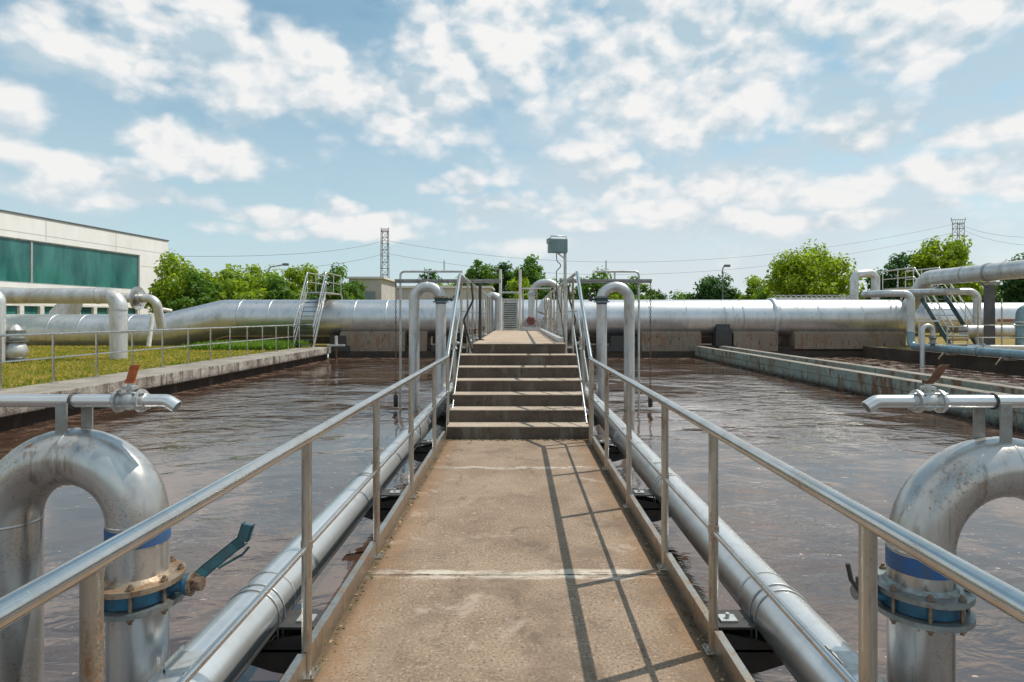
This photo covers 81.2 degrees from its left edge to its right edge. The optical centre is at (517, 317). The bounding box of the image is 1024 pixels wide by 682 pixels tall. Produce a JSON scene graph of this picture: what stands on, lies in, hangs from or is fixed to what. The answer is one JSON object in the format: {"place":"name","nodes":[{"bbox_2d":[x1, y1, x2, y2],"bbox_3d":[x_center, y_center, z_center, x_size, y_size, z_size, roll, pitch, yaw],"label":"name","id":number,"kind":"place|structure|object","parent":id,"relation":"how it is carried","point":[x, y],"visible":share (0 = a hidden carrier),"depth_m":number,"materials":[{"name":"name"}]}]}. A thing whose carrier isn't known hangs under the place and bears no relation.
{"place":"outdoors","nodes":[
{"label":"outdoors","id":0,"kind":"place"},
{"bbox_2d":[0,209,168,313],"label":"industrial building","id":1,"kind":"structure","parent":0,"point":[39,252],"depth_m":36.67,"materials":[{"name":"white concrete"}]},
{"bbox_2d":[6,304,21,313],"bbox_3d":[-27.863,0.050,32.774,0.250,1.600,1.250,0,0,7],"label":"window","id":2,"kind":"structure","parent":1,"relation":"in","point":[10,308],"depth_m":33.07,"materials":[{"name":"green glass"}]},
{"bbox_2d":[0,236,31,283],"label":"window","id":3,"kind":"structure","parent":1,"relation":"in","point":[15,253],"depth_m":33.15,"materials":[{"name":"green glass"}]},
{"bbox_2d":[22,304,41,313],"bbox_3d":[-27.714,0.050,34.015,0.250,1.600,1.250,0,0,7],"label":"window","id":4,"kind":"structure","parent":1,"relation":"in","point":[26,308],"depth_m":34.14,"materials":[{"name":"green glass"}]},
{"bbox_2d":[32,240,138,289],"bbox_3d":[-27.244,-3.140,38.139,0.080,2.480,8.150,0,0,7],"label":"window","id":5,"kind":"structure","parent":1,"relation":"in","point":[52,263],"depth_m":37.54,"materials":[{"name":"green glass"}]},
{"bbox_2d":[80,305,94,313],"bbox_3d":[-27.267,0.050,37.739,0.250,1.600,1.250,0,0,7],"label":"window","id":6,"kind":"structure","parent":1,"relation":"in","point":[86,309],"depth_m":37.96,"materials":[{"name":"green glass"}]},
{"bbox_2d":[95,305,108,313],"bbox_3d":[-27.118,0.050,38.980,0.250,1.600,1.250,0,0,7],"label":"window","id":7,"kind":"structure","parent":1,"relation":"in","point":[98,309],"depth_m":39.05,"materials":[{"name":"green glass"}]},
{"bbox_2d":[2,345,312,388],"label":"grass","id":8,"kind":"structure","parent":0,"point":[64,368],"depth_m":19.40,"materials":[{"name":"plant"}]},
{"bbox_2d":[6,324,28,360],"bbox_3d":[-15.964,0.807,19.000,0.680,1.155,0.680,0,0,0],"label":"check valve","id":9,"kind":"object","parent":8,"relation":"on","point":[16,348],"visible":0.88,"depth_m":18.82,"materials":[{"name":"metal"}]},
{"bbox_2d":[122,287,165,328],"bbox_3d":[-18.047,-0.424,27.700,3.235,1.981,1.100,0,0,0],"label":"angled pipe","id":10,"kind":"object","parent":8,"relation":"on","point":[137,298],"visible":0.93,"depth_m":27.49,"materials":[{"name":"metal"}]},
{"bbox_2d":[178,339,311,350],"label":"tall grass","id":11,"kind":"structure","parent":0,"point":[268,344],"depth_m":26.23,"materials":[{"name":"plant"}]},
{"bbox_2d":[346,277,395,299],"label":"shed","id":12,"kind":"structure","parent":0,"point":[381,288],"depth_m":48.00,"materials":[{"name":"white paint"}]},
{"bbox_2d":[3,333,1014,388],"bbox_3d":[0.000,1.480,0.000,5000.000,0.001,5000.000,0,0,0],"label":"ground","id":13,"kind":"structure","parent":0,"point":[940,340],"depth_m":34.81,"materials":[{"name":"green plant"}]},
{"bbox_2d":[0,291,5,360],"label":"standpipe","id":14,"kind":"object","parent":13,"relation":"on","point":[2,314],"visible":0.83,"depth_m":18.57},
{"bbox_2d":[0,288,127,359],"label":"elevated pipe","id":15,"kind":"object","parent":13,"relation":"on","point":[115,300],"visible":0.84,"depth_m":20.41,"materials":[{"name":"metal"}]},
{"bbox_2d":[49,304,82,313],"bbox_3d":[-25.327,0.360,33.500,1.240,2.240,1.000,0,0,0],"label":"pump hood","id":16,"kind":"object","parent":13,"relation":"on","point":[66,308],"visible":0.19,"depth_m":33.00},
{"bbox_2d":[146,308,171,346],"bbox_3d":[-17.648,0.499,29.399,0.333,1.942,1.249,0,0,27],"label":"branch pipe","id":17,"kind":"object","parent":13,"relation":"on","point":[150,333],"visible":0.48,"depth_m":29.05,"materials":[{"name":"metal"}]},
{"bbox_2d":[144,249,225,312],"bbox_3d":[-20.573,-1.353,36.997,4.534,5.777,4.655,0,0,17],"label":"bush","id":18,"kind":"object","parent":13,"relation":"on","point":[163,289],"visible":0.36,"depth_m":35.85,"materials":[{"name":"green plant"}]},
{"bbox_2d":[163,267,231,312],"bbox_3d":[-19.065,-0.713,36.106,3.858,4.493,3.831,0,0,0],"label":"bush","id":19,"kind":"object","parent":13,"relation":"on","point":[206,290],"visible":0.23,"depth_m":35.34,"materials":[{"name":"green plant"}]},
{"bbox_2d":[208,263,256,294],"bbox_3d":[-18.950,-1.009,38.971,4.643,5.087,4.335,0,0,0],"label":"bush","id":20,"kind":"object","parent":13,"relation":"on","point":[224,274],"visible":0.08,"depth_m":38.68,"materials":[{"name":"green plant"}]},
{"bbox_2d":[216,278,267,299],"bbox_3d":[-17.042,-0.439,37.208,3.661,3.946,3.880,0,0,0],"label":"bush","id":21,"kind":"object","parent":13,"relation":"on","point":[236,293],"visible":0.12,"depth_m":36.43,"materials":[{"name":"green plant"}]},
{"bbox_2d":[236,263,286,289],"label":"bush","id":22,"kind":"object","parent":13,"relation":"on","point":[255,269],"visible":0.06,"depth_m":41.87,"materials":[{"name":"green plant"}]},
{"bbox_2d":[255,273,297,299],"bbox_3d":[-15.411,-0.659,38.075,3.218,4.386,3.182,0,0,0],"label":"bush","id":23,"kind":"object","parent":13,"relation":"on","point":[276,289],"visible":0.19,"depth_m":37.73,"materials":[{"name":"green plant"}]},
{"bbox_2d":[261,265,317,299],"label":"bush","id":24,"kind":"object","parent":13,"relation":"on","point":[293,275],"visible":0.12,"depth_m":42.74,"materials":[{"name":"green plant"}]},
{"bbox_2d":[297,263,318,291],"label":"bush","id":25,"kind":"object","parent":13,"relation":"on","point":[306,269],"visible":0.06,"depth_m":44.26,"materials":[{"name":"green plant"}]},
{"bbox_2d":[293,272,342,347],"bbox_3d":[-10.000,-0.384,31.125,0.996,3.728,6.450,0,0,0],"label":"access stair","id":26,"kind":"object","parent":13,"relation":"on","point":[322,293],"visible":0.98,"depth_m":29.03,"materials":[{"name":"silver metal"}]},
{"bbox_2d":[307,262,368,299],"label":"bush","id":27,"kind":"object","parent":13,"relation":"on","point":[349,290],"visible":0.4,"depth_m":43.38,"materials":[{"name":"green plant"}]},
{"bbox_2d":[380,228,388,277],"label":"lattice tower","id":28,"kind":"structure","parent":13,"relation":"on","point":[386,249],"depth_m":119.35,"materials":[{"name":"metal"}]},
{"bbox_2d":[396,286,494,299],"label":"building","id":29,"kind":"structure","parent":13,"relation":"on","point":[449,291],"depth_m":56.00,"materials":[{"name":"white paint"}]},
{"bbox_2d":[202,336,711,343],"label":"kerb wall","id":30,"kind":"structure","parent":13,"relation":"on","point":[326,339],"depth_m":33.30,"materials":[{"name":"concrete"}]},
{"bbox_2d":[463,258,505,298],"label":"tree","id":31,"kind":"object","parent":13,"relation":"on","point":[483,272],"visible":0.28,"depth_m":67.01,"materials":[{"name":"green plant"}]},
{"bbox_2d":[494,261,513,298],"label":"tree","id":32,"kind":"object","parent":13,"relation":"on","point":[504,267],"visible":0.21,"depth_m":69.27,"materials":[{"name":"green plant"}]},
{"bbox_2d":[507,277,537,299],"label":"tree","id":33,"kind":"object","parent":13,"relation":"on","point":[514,285],"visible":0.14,"depth_m":59.44,"materials":[{"name":"green plant"}]},
{"bbox_2d":[506,254,546,299],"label":"tree","id":34,"kind":"object","parent":13,"relation":"on","point":[531,273],"visible":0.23,"depth_m":65.15,"materials":[{"name":"green plant"}]},
{"bbox_2d":[537,278,578,299],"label":"tree","id":35,"kind":"object","parent":13,"relation":"on","point":[544,292],"visible":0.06,"depth_m":61.36,"materials":[{"name":"green plant"}]},
{"bbox_2d":[570,268,622,299],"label":"tree","id":36,"kind":"object","parent":13,"relation":"on","point":[595,288],"visible":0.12,"depth_m":61.01,"materials":[{"name":"green plant"}]},
{"bbox_2d":[624,276,658,299],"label":"tree","id":37,"kind":"object","parent":13,"relation":"on","point":[634,287],"visible":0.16,"depth_m":62.89,"materials":[{"name":"green plant"}]},
{"bbox_2d":[643,288,667,299],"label":"tree","id":38,"kind":"object","parent":13,"relation":"on","point":[661,296],"visible":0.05,"depth_m":64.98,"materials":[{"name":"green plant"}]},
{"bbox_2d":[669,289,694,299],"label":"tree","id":39,"kind":"object","parent":13,"relation":"on","point":[678,296],"visible":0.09,"depth_m":69.32,"materials":[{"name":"green plant"}]},
{"bbox_2d":[685,272,741,299],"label":"tree","id":40,"kind":"object","parent":13,"relation":"on","point":[710,288],"visible":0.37,"depth_m":66.89,"materials":[{"name":"green plant"}]},
{"bbox_2d":[731,275,762,299],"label":"tree","id":41,"kind":"object","parent":13,"relation":"on","point":[753,282],"visible":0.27,"depth_m":64.77,"materials":[{"name":"green plant"}]},
{"bbox_2d":[754,278,786,299],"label":"tree","id":42,"kind":"object","parent":13,"relation":"on","point":[761,297],"visible":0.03,"depth_m":59.86,"materials":[{"name":"green plant"}]},
{"bbox_2d":[767,295,856,299],"bbox_3d":[16.654,0.123,33.795,4.690,2.715,0.810,0,0,0],"label":"service gantry","id":43,"kind":"object","parent":13,"relation":"on","point":[816,298],"visible":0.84,"depth_m":33.40,"materials":[{"name":"metal"}]},
{"bbox_2d":[762,238,867,299],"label":"tree","id":44,"kind":"object","parent":13,"relation":"on","point":[813,272],"visible":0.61,"depth_m":50.59,"materials":[{"name":"green plant"}]},
{"bbox_2d":[778,331,905,348],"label":"wall","id":45,"kind":"structure","parent":13,"relation":"on","point":[828,339],"depth_m":30.02,"materials":[{"name":"concrete"}]},
{"bbox_2d":[850,269,879,299],"bbox_3d":[20.094,-0.640,34.500,1.712,4.239,0.500,0,0,0],"label":"elbow pipe","id":46,"kind":"object","parent":13,"relation":"on","point":[873,275],"visible":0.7,"depth_m":34.31,"materials":[{"name":"metal"}]},
{"bbox_2d":[864,252,916,300],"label":"tree","id":47,"kind":"object","parent":13,"relation":"on","point":[899,261],"visible":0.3,"depth_m":49.33,"materials":[{"name":"green plant"}]},
{"bbox_2d":[877,267,975,344],"bbox_3d":[20.700,-0.529,31.100,1.326,4.018,7.400,0,0,0],"label":"access stair","id":48,"kind":"object","parent":13,"relation":"on","point":[950,304],"visible":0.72,"depth_m":29.03,"materials":[{"name":"silver metal"}]},
{"bbox_2d":[896,234,985,335],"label":"tree","id":49,"kind":"object","parent":13,"relation":"on","point":[955,253],"visible":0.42,"depth_m":47.18,"materials":[{"name":"green plant"}]},
{"bbox_2d":[905,288,982,344],"bbox_3d":[19.652,0.059,27.591,3.186,2.808,1.038,0,0,43],"label":"cross pipe","id":50,"kind":"object","parent":13,"relation":"on","point":[974,294],"visible":0.74,"depth_m":27.01,"materials":[{"name":"metal"}]},
{"bbox_2d":[938,352,956,359],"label":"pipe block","id":51,"kind":"structure","parent":13,"relation":"on","point":[946,354],"depth_m":23.39,"materials":[{"name":"metal"}]},
{"bbox_2d":[906,332,1023,358],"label":"blue grey pipe","id":52,"kind":"object","parent":51,"relation":"on","point":[978,351],"visible":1,"depth_m":22.34,"materials":[{"name":"metal"}]},
{"bbox_2d":[861,290,915,331],"bbox_3d":[16.319,-0.274,26.429,0.735,1.839,2.174,0,0,-36],"label":"riser pipe","id":53,"kind":"object","parent":52,"relation":"on","point":[910,309],"visible":1,"depth_m":25.78,"materials":[{"name":"metal"}]},
{"bbox_2d":[946,324,968,345],"bbox_3d":[18.871,0.886,25.600,0.938,1.187,0.060,0,0,0],"label":"step rack","id":54,"kind":"object","parent":13,"relation":"on","point":[947,335],"visible":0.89,"depth_m":25.58,"materials":[{"name":"metal"}]},
{"bbox_2d":[951,218,965,242],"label":"lattice tower","id":55,"kind":"structure","parent":13,"relation":"on","point":[959,228],"depth_m":159.91,"materials":[{"name":"metal"}]},
{"bbox_2d":[385,224,952,261],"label":"power line","id":56,"kind":"object","parent":55,"relation":"attached to","point":[659,261],"visible":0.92,"depth_m":138.53,"materials":[{"name":"metal"}]},
{"bbox_2d":[958,324,1014,338],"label":"pipe","id":57,"kind":"object","parent":13,"relation":"on","point":[1008,331],"visible":0.45,"depth_m":26.17,"materials":[{"name":"metal"}]},
{"bbox_2d":[978,282,999,344],"bbox_3d":[20.000,-0.005,25.300,0.800,2.970,0.280,0,0,0],"label":"pipe support","id":58,"kind":"object","parent":13,"relation":"on","point":[988,304],"visible":0.82,"depth_m":25.17,"materials":[{"name":"grey metal"}]},
{"bbox_2d":[903,260,1023,311],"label":"pipe","id":59,"kind":"object","parent":58,"relation":"on","point":[986,272],"visible":0.91,"depth_m":26.02,"materials":[{"name":"metal"}]},
{"bbox_2d":[968,343,1023,349],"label":"cream pipe","id":60,"kind":"object","parent":13,"relation":"on","point":[1018,347],"visible":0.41,"depth_m":23.43,"materials":[{"name":"metal"}]},
{"bbox_2d":[977,298,1023,344],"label":"yard rail","id":61,"kind":"object","parent":13,"relation":"on","point":[1001,325],"visible":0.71,"depth_m":24.18,"materials":[{"name":"metal"}]},
{"bbox_2d":[996,252,1023,302],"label":"tree","id":62,"kind":"object","parent":13,"relation":"on","point":[1012,290],"visible":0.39,"depth_m":49.78,"materials":[{"name":"green plant"}]},
{"bbox_2d":[1012,305,1023,344],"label":"pipe","id":63,"kind":"object","parent":13,"relation":"on","point":[1019,320],"visible":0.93,"depth_m":24.39,"materials":[{"name":"metal"}]},
{"bbox_2d":[0,357,1023,681],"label":"water","id":64,"kind":"structure","parent":0,"point":[802,543],"depth_m":7.82,"materials":[{"name":"liquid"}]},
{"bbox_2d":[0,428,254,681],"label":"gooseneck pipe","id":65,"kind":"object","parent":64,"relation":"in","point":[149,584],"visible":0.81,"depth_m":2.59,"materials":[{"name":"silver metal"}]},
{"bbox_2d":[0,364,181,433],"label":"drain pipe","id":66,"kind":"object","parent":65,"relation":"attached to","point":[122,399],"visible":1,"depth_m":2.65,"materials":[{"name":"metal"}]},
{"bbox_2d":[409,281,459,410],"bbox_3d":[-1.784,1.009,13.005,1.148,3.582,0.360,0,0,0],"label":"gooseneck pipe","id":67,"kind":"object","parent":64,"relation":"in","point":[441,299],"visible":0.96,"depth_m":12.90,"materials":[{"name":"silver metal"}]},
{"bbox_2d":[394,261,500,408],"bbox_3d":[-1.520,0.630,13.037,2.340,3.740,0.174,0,0,0],"label":"hanger frame","id":68,"kind":"object","parent":64,"relation":"in","point":[399,280],"visible":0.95,"depth_m":12.99,"materials":[{"name":"metal"}]},
{"bbox_2d":[486,292,502,332],"bbox_3d":[-0.827,0.746,21.500,0.630,3.307,0.280,0,0,0],"label":"vent elbow","id":69,"kind":"object","parent":64,"relation":"in","point":[493,296],"visible":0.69,"depth_m":21.39,"materials":[{"name":"metal"}]},
{"bbox_2d":[559,261,652,408],"bbox_3d":[1.935,0.630,13.037,2.030,3.740,0.174,0,0,0],"label":"hanger frame","id":70,"kind":"object","parent":64,"relation":"in","point":[650,400],"visible":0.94,"depth_m":13.00,"materials":[{"name":"metal"}]},
{"bbox_2d":[586,281,634,410],"bbox_3d":[2.024,1.009,13.000,1.067,3.582,0.350,0,0,0],"label":"gooseneck pipe","id":71,"kind":"object","parent":64,"relation":"in","point":[600,299],"visible":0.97,"depth_m":12.90,"materials":[{"name":"metal"}]},
{"bbox_2d":[920,324,936,366],"bbox_3d":[16.521,1.430,24.000,0.651,2.340,0.295,0,0,0],"label":"gooseneck","id":72,"kind":"object","parent":64,"relation":"in","point":[932,340],"visible":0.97,"depth_m":23.93,"materials":[{"name":"metal"}]},
{"bbox_2d":[845,436,1023,681],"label":"gooseneck pipe","id":73,"kind":"object","parent":64,"relation":"in","point":[943,495],"visible":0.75,"depth_m":2.56,"materials":[{"name":"metal"}]},
{"bbox_2d":[861,365,1023,441],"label":"drain pipe","id":74,"kind":"object","parent":73,"relation":"on","point":[928,399],"visible":1,"depth_m":2.63,"materials":[{"name":"metal"}]},
{"bbox_2d":[0,0,1023,357],"label":"sky","id":75,"kind":"structure","parent":0,"point":[641,134],"materials":[{"name":"blue"}]},
{"bbox_2d":[305,439,729,681],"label":"walkway","id":76,"kind":"structure","parent":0,"point":[472,619],"depth_m":3.51,"materials":[{"name":"concrete"}]},
{"bbox_2d":[0,273,492,681],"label":"guard rail","id":77,"kind":"object","parent":76,"relation":"on","point":[85,570],"visible":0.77,"depth_m":2.59,"materials":[{"name":"silver metal"}]},
{"bbox_2d":[463,283,473,352],"bbox_3d":[-0.837,0.028,10.503,0.214,1.260,0.109,0,0,20],"label":"hose","id":78,"kind":"object","parent":77,"relation":"hanging from","point":[464,318],"visible":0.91,"depth_m":10.47,"materials":[{"name":"black rubber"}]},
{"bbox_2d":[148,381,452,681],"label":"long pipe","id":79,"kind":"object","parent":76,"relation":"attached to","point":[266,634],"visible":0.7,"depth_m":3.28,"materials":[{"name":"metal"}]},
{"bbox_2d":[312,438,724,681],"bbox_3d":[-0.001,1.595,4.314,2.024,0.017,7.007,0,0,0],"label":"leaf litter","id":80,"kind":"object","parent":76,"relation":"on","point":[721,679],"visible":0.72,"depth_m":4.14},
{"bbox_2d":[585,385,885,681],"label":"long pipe","id":81,"kind":"object","parent":76,"relation":"attached to","point":[760,631],"visible":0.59,"depth_m":3.31,"materials":[{"name":"metal"}]},
{"bbox_2d":[544,271,1023,681],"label":"guard rail","id":82,"kind":"object","parent":76,"relation":"on","point":[994,591],"visible":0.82,"depth_m":2.56,"materials":[{"name":"silver metal"}]},
{"bbox_2d":[537,298,552,331],"bbox_3d":[0.985,0.077,20.844,0.642,1.516,0.395,0,0,-27],"label":"vent elbow","id":83,"kind":"object","parent":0,"point":[540,310],"visible":0.4,"depth_m":20.75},
{"label":"basin floor","id":84,"kind":"structure","parent":0,"visible":0},
{"bbox_2d":[0,347,330,431],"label":"basin wall","id":85,"kind":"structure","parent":84,"relation":"on","point":[171,379],"depth_m":15.60,"materials":[{"name":"concrete"}]},
{"bbox_2d":[0,324,314,390],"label":"ledge rail","id":86,"kind":"object","parent":85,"relation":"on","point":[96,353],"visible":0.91,"depth_m":15.49,"materials":[{"name":"silver metal"}]},
{"bbox_2d":[329,346,862,356],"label":"end wall","id":87,"kind":"structure","parent":84,"relation":"on","point":[787,350],"depth_m":30.00,"materials":[{"name":"concrete"}]},
{"bbox_2d":[325,335,349,350],"bbox_3d":[-9.000,1.330,30.350,1.200,0.780,0.900,0,0,0],"label":"support shoe","id":88,"kind":"object","parent":87,"relation":"on","point":[341,339],"visible":0.61,"depth_m":29.96,"materials":[{"name":"black metal"}]},
{"bbox_2d":[340,331,408,350],"bbox_3d":[-7.286,1.204,31.010,3.257,1.021,1.980,0,0,0],"label":"pipe saddle","id":89,"kind":"object","parent":87,"relation":"on","point":[370,340],"visible":0.73,"depth_m":30.02,"materials":[{"name":"concrete"}]},
{"bbox_2d":[419,331,431,350],"bbox_3d":[-4.843,1.204,31.010,0.600,1.021,1.980,0,0,0],"label":"pipe saddle","id":90,"kind":"object","parent":87,"relation":"on","point":[425,339],"visible":0.58,"depth_m":30.02,"materials":[{"name":"concrete"}]},
{"bbox_2d":[607,335,623,350],"bbox_3d":[5.100,1.330,30.350,1.200,0.780,0.900,0,0,0],"label":"support shoe","id":91,"kind":"object","parent":87,"relation":"on","point":[616,342],"visible":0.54,"depth_m":29.96,"materials":[{"name":"black metal"}]},
{"bbox_2d":[635,331,700,350],"bbox_3d":[7.757,1.204,31.010,3.000,1.021,1.980,0,0,0],"label":"pipe saddle","id":92,"kind":"object","parent":87,"relation":"on","point":[675,340],"visible":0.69,"depth_m":30.02,"materials":[{"name":"concrete"}]},
{"bbox_2d":[707,324,735,346],"bbox_3d":[10.371,0.915,30.350,1.200,1.130,0.900,0,0,0],"label":"support shoe","id":93,"kind":"object","parent":87,"relation":"on","point":[722,335],"visible":0.93,"depth_m":29.96,"materials":[{"name":"black metal"}]},
{"bbox_2d":[732,331,777,350],"bbox_3d":[12.000,1.204,31.010,2.229,1.021,1.980,0,0,0],"label":"pipe saddle","id":94,"kind":"object","parent":87,"relation":"on","point":[761,340],"visible":0.63,"depth_m":30.02,"materials":[{"name":"concrete"}]},
{"bbox_2d":[6,298,1023,345],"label":"pipe","id":95,"kind":"object","parent":94,"relation":"on","point":[779,317],"visible":0.64,"depth_m":30.16,"materials":[{"name":"metal"}]},
{"bbox_2d":[694,346,1023,431],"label":"basin wall","id":96,"kind":"structure","parent":84,"relation":"on","point":[868,384],"depth_m":16.19,"materials":[{"name":"concrete"}]},
{"bbox_2d":[717,346,1023,394],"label":"basin wall","id":97,"kind":"structure","parent":84,"relation":"on","point":[994,387],"depth_m":15.93,"materials":[{"name":"concrete"}]},
{"bbox_2d":[863,346,1023,374],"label":"side wall","id":98,"kind":"structure","parent":84,"relation":"on","point":[981,363],"depth_m":23.86,"materials":[{"name":"concrete"}]},
{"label":"walkway beams","id":99,"kind":"object","parent":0,"visible":0},
{"bbox_3d":[0.000,1.682,14.130,1.960,0.156,12.540,0,0,0],"label":"lower deck","id":100,"kind":"object","parent":99,"relation":"on","visible":0},
{"bbox_2d":[447,343,588,438],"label":"concrete steps","id":101,"kind":"structure","parent":100,"relation":"on","point":[518,391],"depth_m":8.52,"materials":[{"name":"concrete"}]},
{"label":"platform supports","id":102,"kind":"object","parent":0,"visible":0},
{"bbox_2d":[475,330,562,342],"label":"raised walkway","id":103,"kind":"structure","parent":102,"relation":"on","point":[507,336],"depth_m":12.77,"materials":[{"name":"concrete"}]},
{"bbox_2d":[476,283,483,339],"bbox_3d":[-0.700,-0.102,11.300,0.160,1.075,0.160,0,0,0],"label":"iron post","id":104,"kind":"object","parent":103,"relation":"on","point":[480,311],"visible":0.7,"depth_m":11.27,"materials":[{"name":"black metal"}]},
{"bbox_2d":[499,269,520,329],"bbox_3d":[-0.223,-0.562,19.500,0.731,1.995,0.088,0,0,0],"label":"hoist frame","id":105,"kind":"object","parent":103,"relation":"on","point":[500,300],"visible":0.96,"depth_m":19.46,"materials":[{"name":"white paint"}]},
{"bbox_2d":[502,299,518,329],"bbox_3d":[-0.227,-0.087,20.050,0.572,1.044,0.500,0,0,0],"label":"control cabinet","id":106,"kind":"object","parent":103,"relation":"on","point":[510,314],"visible":0.9,"depth_m":19.85,"materials":[{"name":"grey metal"}]},
{"bbox_2d":[521,316,540,330],"bbox_3d":[0.443,0.195,19.401,0.660,0.480,0.499,0,0,0],"label":"pump motor","id":107,"kind":"object","parent":103,"relation":"on","point":[530,320],"visible":0.91,"depth_m":19.20,"materials":[{"name":"white paint"}]},
{"bbox_2d":[522,288,550,329],"bbox_3d":[0.667,-0.282,20.300,0.986,1.435,0.060,0,0,0],"label":"end rail","id":108,"kind":"object","parent":103,"relation":"on","point":[536,304],"visible":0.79,"depth_m":20.28,"materials":[{"name":"silver metal"}]},
{"bbox_2d":[526,279,560,335],"bbox_3d":[1.015,0.493,22.000,1.362,3.813,0.400,0,0,0],"label":"swan neck pipe","id":109,"kind":"object","parent":103,"relation":"on","point":[531,294],"visible":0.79,"depth_m":21.89,"materials":[{"name":"metal"}]},
{"bbox_2d":[539,328,563,341],"bbox_3d":[0.750,0.397,14.581,0.100,0.073,8.638,0,0,0],"label":"cable tray","id":110,"kind":"object","parent":103,"relation":"on","point":[557,338],"visible":1,"depth_m":12.00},
{"bbox_2d":[546,235,567,352],"bbox_3d":[0.722,-0.379,10.610,0.370,2.158,0.180,0,0,-12],"label":"floodlight pole","id":111,"kind":"object","parent":103,"relation":"on","point":[557,246],"visible":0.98,"depth_m":10.65,"materials":[{"name":"grey metal"}]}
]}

